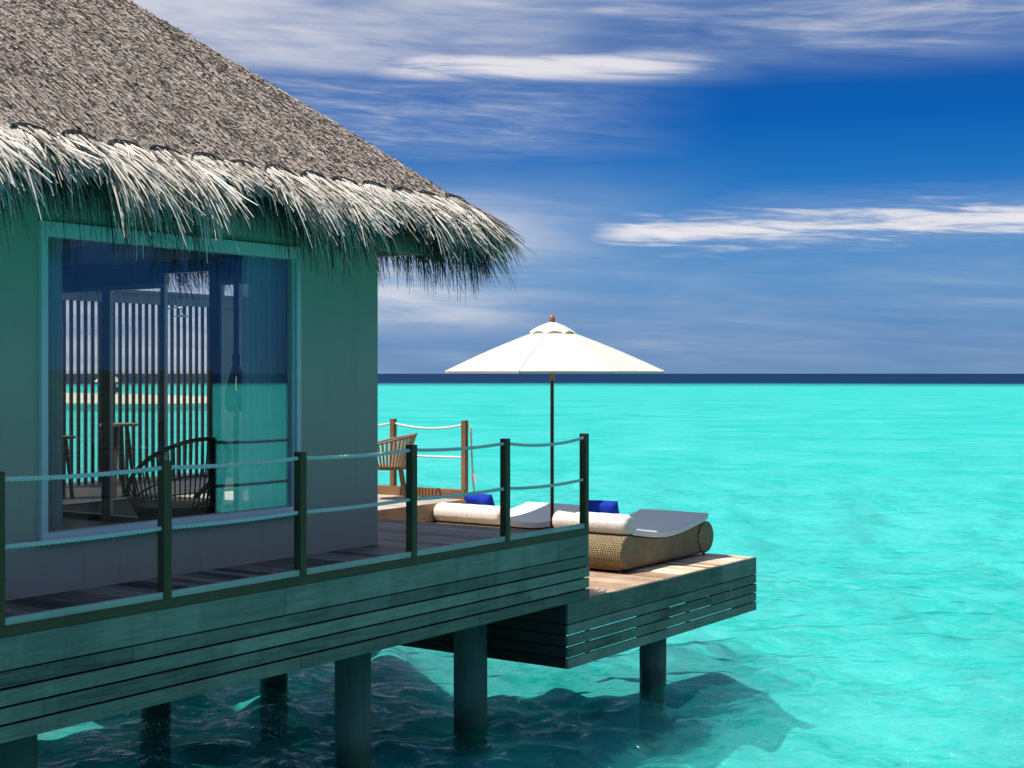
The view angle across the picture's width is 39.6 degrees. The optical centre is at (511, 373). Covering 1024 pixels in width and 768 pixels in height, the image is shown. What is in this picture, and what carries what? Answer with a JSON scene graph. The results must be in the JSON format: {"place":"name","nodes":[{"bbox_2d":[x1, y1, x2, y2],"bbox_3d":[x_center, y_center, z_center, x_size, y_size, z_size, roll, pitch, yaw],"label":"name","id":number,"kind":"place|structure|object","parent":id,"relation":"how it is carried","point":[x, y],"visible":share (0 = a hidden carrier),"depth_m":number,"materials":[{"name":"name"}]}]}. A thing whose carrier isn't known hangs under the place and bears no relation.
{"place":"outdoors","nodes":[
{"label":"outdoors","id":0,"kind":"place"},
{"bbox_2d":[66,393,206,404],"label":"sand bank","id":1,"kind":"structure","parent":0,"point":[123,399],"depth_m":205.79,"materials":[{"name":"beige sand"}]},
{"bbox_2d":[95,376,117,393],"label":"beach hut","id":2,"kind":"object","parent":1,"relation":"on","point":[116,379],"visible":0.15,"depth_m":259.42,"materials":[{"name":"wood"}]},
{"bbox_2d":[37,384,1023,767],"bbox_3d":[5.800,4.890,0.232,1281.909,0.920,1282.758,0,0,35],"label":"water","id":3,"kind":"structure","parent":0,"point":[877,532],"depth_m":30.76,"materials":[{"name":"teal liquid"}]},
{"bbox_2d":[0,735,36,767],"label":"concrete stilt","id":4,"kind":"object","parent":3,"relation":"in","point":[20,753],"depth_m":10.96,"materials":[{"name":"concrete"}]},
{"bbox_2d":[0,472,588,743],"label":"wooden deck","id":5,"kind":"structure","parent":4,"relation":"on","point":[57,673],"depth_m":12.04,"materials":[{"name":"brown wood"}]},
{"bbox_2d":[62,435,75,498],"bbox_3d":[-6.497,1.350,20.423,0.440,0.900,0.440,0,0,35],"label":"bar stool","id":6,"kind":"object","parent":5,"relation":"on","point":[65,438],"visible":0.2,"depth_m":20.40,"materials":[{"name":"wood"}]},
{"bbox_2d":[99,423,138,497],"bbox_3d":[-5.728,1.265,20.740,0.560,1.070,0.560,0,0,35],"label":"bar table","id":7,"kind":"object","parent":5,"relation":"on","point":[118,426],"visible":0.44,"depth_m":20.72,"materials":[{"name":"brown wood"}]},
{"bbox_2d":[62,290,232,485],"bbox_3d":[-6.098,0.200,24.348,0.210,3.200,6.200,0,0,35],"label":"slat screen","id":8,"kind":"object","parent":5,"relation":"on","point":[152,298],"visible":0.37,"depth_m":24.05,"materials":[{"name":"white wood"}]},
{"bbox_2d":[168,307,189,316],"bbox_3d":[-5.743,-1.051,24.308,0.561,0.182,0.260,0,0,35],"label":"outdoor shower","id":9,"kind":"object","parent":8,"relation":"attached to","point":[181,315],"visible":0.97,"depth_m":24.21,"materials":[{"name":"metal"}]},
{"bbox_2d":[0,0,536,600],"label":"thatched villa","id":10,"kind":"object","parent":5,"relation":"on","point":[142,148],"visible":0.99,"depth_m":13.12,"materials":[{"name":"paint"}]},
{"bbox_2d":[48,237,62,530],"bbox_3d":[-3.920,0.265,11.964,0.060,3.010,0.321,0,0,35],"label":"curtain","id":11,"kind":"object","parent":10,"relation":"hanging from","point":[55,507],"visible":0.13,"depth_m":12.04,"materials":[{"name":"fabric"}]},
{"bbox_2d":[62,287,105,520],"bbox_3d":[-5.354,0.370,17.694,0.965,2.860,0.052,0,0,35],"label":"sliding door","id":12,"kind":"structure","parent":10,"relation":"in","point":[72,514],"depth_m":17.43,"materials":[{"name":"grey metal"}]},
{"bbox_2d":[106,284,167,522],"bbox_3d":[-4.532,0.370,17.098,1.055,2.860,0.092,0,0,35],"label":"sliding door","id":13,"kind":"structure","parent":10,"relation":"in","point":[163,422],"depth_m":17.25,"materials":[{"name":"grey metal"}]},
{"bbox_2d":[39,220,300,540],"bbox_3d":[-2.975,0.067,12.775,0.160,2.615,3.070,0,0,35],"label":"window","id":14,"kind":"structure","parent":10,"relation":"in","point":[245,248],"depth_m":12.60,"materials":[{"name":"white wood"}]},
{"bbox_2d":[124,437,231,520],"bbox_3d":[-3.420,1.237,14.779,1.085,1.119,0.972,0,0,35],"label":"rattan chair","id":15,"kind":"object","parent":10,"relation":"on","point":[147,511],"visible":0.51,"depth_m":14.80,"materials":[{"name":"brown wicker"}]},
{"bbox_2d":[220,280,233,512],"bbox_3d":[-3.226,0.370,16.213,0.236,2.860,0.052,0,0,35],"label":"side window","id":16,"kind":"structure","parent":10,"relation":"in","point":[226,282],"depth_m":16.25,"materials":[{"name":"blue glass"}]},
{"bbox_2d":[224,255,241,411],"bbox_3d":[-2.921,-0.445,15.058,0.250,1.710,0.250,0,0,35],"label":"pendant lamp","id":17,"kind":"object","parent":10,"relation":"hanging from","point":[233,397],"visible":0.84,"depth_m":14.98,"materials":[{"name":"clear glass"}]},
{"bbox_2d":[238,280,241,510],"bbox_3d":[-3.002,0.370,16.057,0.211,2.860,0.052,0,0,35],"label":"side window","id":18,"kind":"structure","parent":10,"relation":"in","point":[239,281],"depth_m":16.10,"materials":[{"name":"glass"}]},
{"bbox_2d":[242,256,285,509],"bbox_3d":[-2.449,0.265,14.078,0.060,3.010,0.591,0,0,35],"label":"curtain","id":19,"kind":"object","parent":10,"relation":"hanging from","point":[263,361],"visible":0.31,"depth_m":14.05,"materials":[{"name":"fabric"}]},
{"bbox_2d":[0,433,588,626],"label":"rope railing","id":20,"kind":"object","parent":5,"relation":"on","point":[165,527],"visible":1,"depth_m":12.09,"materials":[{"name":"brown wood"}]},
{"bbox_2d":[378,433,417,498],"bbox_3d":[-1.713,1.327,20.400,0.727,0.950,0.872,0,0,-2],"label":"slatted armchair","id":21,"kind":"object","parent":5,"relation":"on","point":[398,463],"visible":0.79,"depth_m":20.19,"materials":[{"name":"brown wood"}]},
{"bbox_2d":[378,419,476,498],"bbox_3d":[-2.149,1.314,21.439,3.977,1.288,0.216,0,0,35],"label":"rope railing","id":22,"kind":"object","parent":5,"relation":"attached to","point":[392,488],"visible":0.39,"depth_m":20.55,"materials":[{"name":"brown wood"}]},
{"bbox_2d":[140,702,170,767],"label":"concrete stilt","id":23,"kind":"object","parent":3,"relation":"in","point":[155,736],"visible":0.18,"depth_m":16.45,"materials":[{"name":"grey concrete"}]},
{"bbox_2d":[260,673,287,742],"bbox_3d":[-3.047,3.788,18.203,0.350,2.925,0.350,0,0,35],"label":"concrete stilt","id":24,"kind":"object","parent":3,"relation":"in","point":[273,707],"visible":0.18,"depth_m":18.05,"materials":[{"name":"grey concrete"}]},
{"bbox_2d":[335,652,370,767],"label":"concrete stilt","id":25,"kind":"object","parent":3,"relation":"in","point":[352,712],"visible":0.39,"depth_m":14.24,"materials":[{"name":"concrete"}]},
{"bbox_2d":[640,607,668,751],"bbox_3d":[1.788,4.098,18.043,0.340,2.305,0.340,0,0,35],"label":"concrete stilt","id":26,"kind":"object","parent":3,"relation":"in","point":[653,696],"visible":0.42,"depth_m":17.89,"materials":[{"name":"concrete"}]},
{"bbox_2d":[400,553,755,668],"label":"sun deck","id":27,"kind":"structure","parent":26,"relation":"on","point":[722,582],"depth_m":16.85,"materials":[{"name":"brown wood"}]},
{"bbox_2d":[436,502,579,530],"bbox_3d":[0.036,2.225,20.243,1.090,0.587,2.560,0,0,35],"label":"wicker daybed","id":28,"kind":"object","parent":27,"relation":"on","point":[531,516],"visible":0.27,"depth_m":20.44,"materials":[{"name":"fabric"}]},
{"bbox_2d":[433,502,499,524],"bbox_3d":[-0.571,1.911,19.405,1.138,0.257,0.280,0,0,35],"label":"bolster","id":29,"kind":"object","parent":28,"relation":"on","point":[468,513],"visible":0.83,"depth_m":19.29,"materials":[{"name":"fabric"}]},
{"bbox_2d":[464,494,494,505],"bbox_3d":[-0.422,1.830,19.629,0.520,0.357,0.229,0,0,38],"label":"cushion","id":30,"kind":"object","parent":28,"relation":"on","point":[482,499],"visible":0.43,"depth_m":19.52,"materials":[{"name":"blue fabric"}]},
{"bbox_2d":[445,314,664,527],"bbox_3d":[0.549,0.855,19.466,2.977,3.329,2.978,0,0,35],"label":"parasol","id":31,"kind":"object","parent":27,"relation":"on","point":[551,347],"visible":0.95,"depth_m":18.71,"materials":[{"name":"white fabric"}]},
{"bbox_2d":[581,509,712,573],"bbox_3d":[1.645,2.225,19.123,1.090,0.587,2.560,0,0,35],"label":"wicker daybed","id":32,"kind":"object","parent":27,"relation":"on","point":[655,536],"visible":0.69,"depth_m":18.76,"materials":[{"name":"wicker"}]},
{"bbox_2d":[552,510,633,534],"bbox_3d":[1.037,1.911,18.285,1.138,0.258,0.280,0,0,35],"label":"bolster","id":33,"kind":"object","parent":32,"relation":"on","point":[611,523],"visible":0.91,"depth_m":18.09,"materials":[{"name":"fabric"}]},
{"bbox_2d":[589,500,619,513],"bbox_3d":[1.187,1.830,18.510,0.520,0.376,0.236,0,0,31],"label":"cushion","id":34,"kind":"object","parent":32,"relation":"on","point":[600,506],"visible":0.39,"depth_m":18.39,"materials":[{"name":"blue fabric"}]},
{"bbox_2d":[66,374,1023,383],"bbox_3d":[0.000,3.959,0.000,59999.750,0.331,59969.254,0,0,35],"label":"water","id":35,"kind":"structure","parent":0,"point":[755,378],"depth_m":1113.17,"materials":[{"name":"blue liquid"}]},
{"bbox_2d":[454,624,486,767],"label":"concrete stilt","id":36,"kind":"object","parent":35,"relation":"in","point":[470,697],"visible":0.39,"depth_m":15.88,"materials":[{"name":"concrete"}]},
{"bbox_2d":[66,383,1023,384],"bbox_3d":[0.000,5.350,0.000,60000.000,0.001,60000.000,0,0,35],"label":"deep seabed","id":37,"kind":"structure","parent":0,"point":[636,383],"depth_m":757.35,"materials":[{"name":"teal liquid"}]},
{"bbox_2d":[66,0,1023,373],"label":"sky","id":38,"kind":"structure","parent":0,"point":[694,186],"materials":[{"name":"blue"}]}
]}

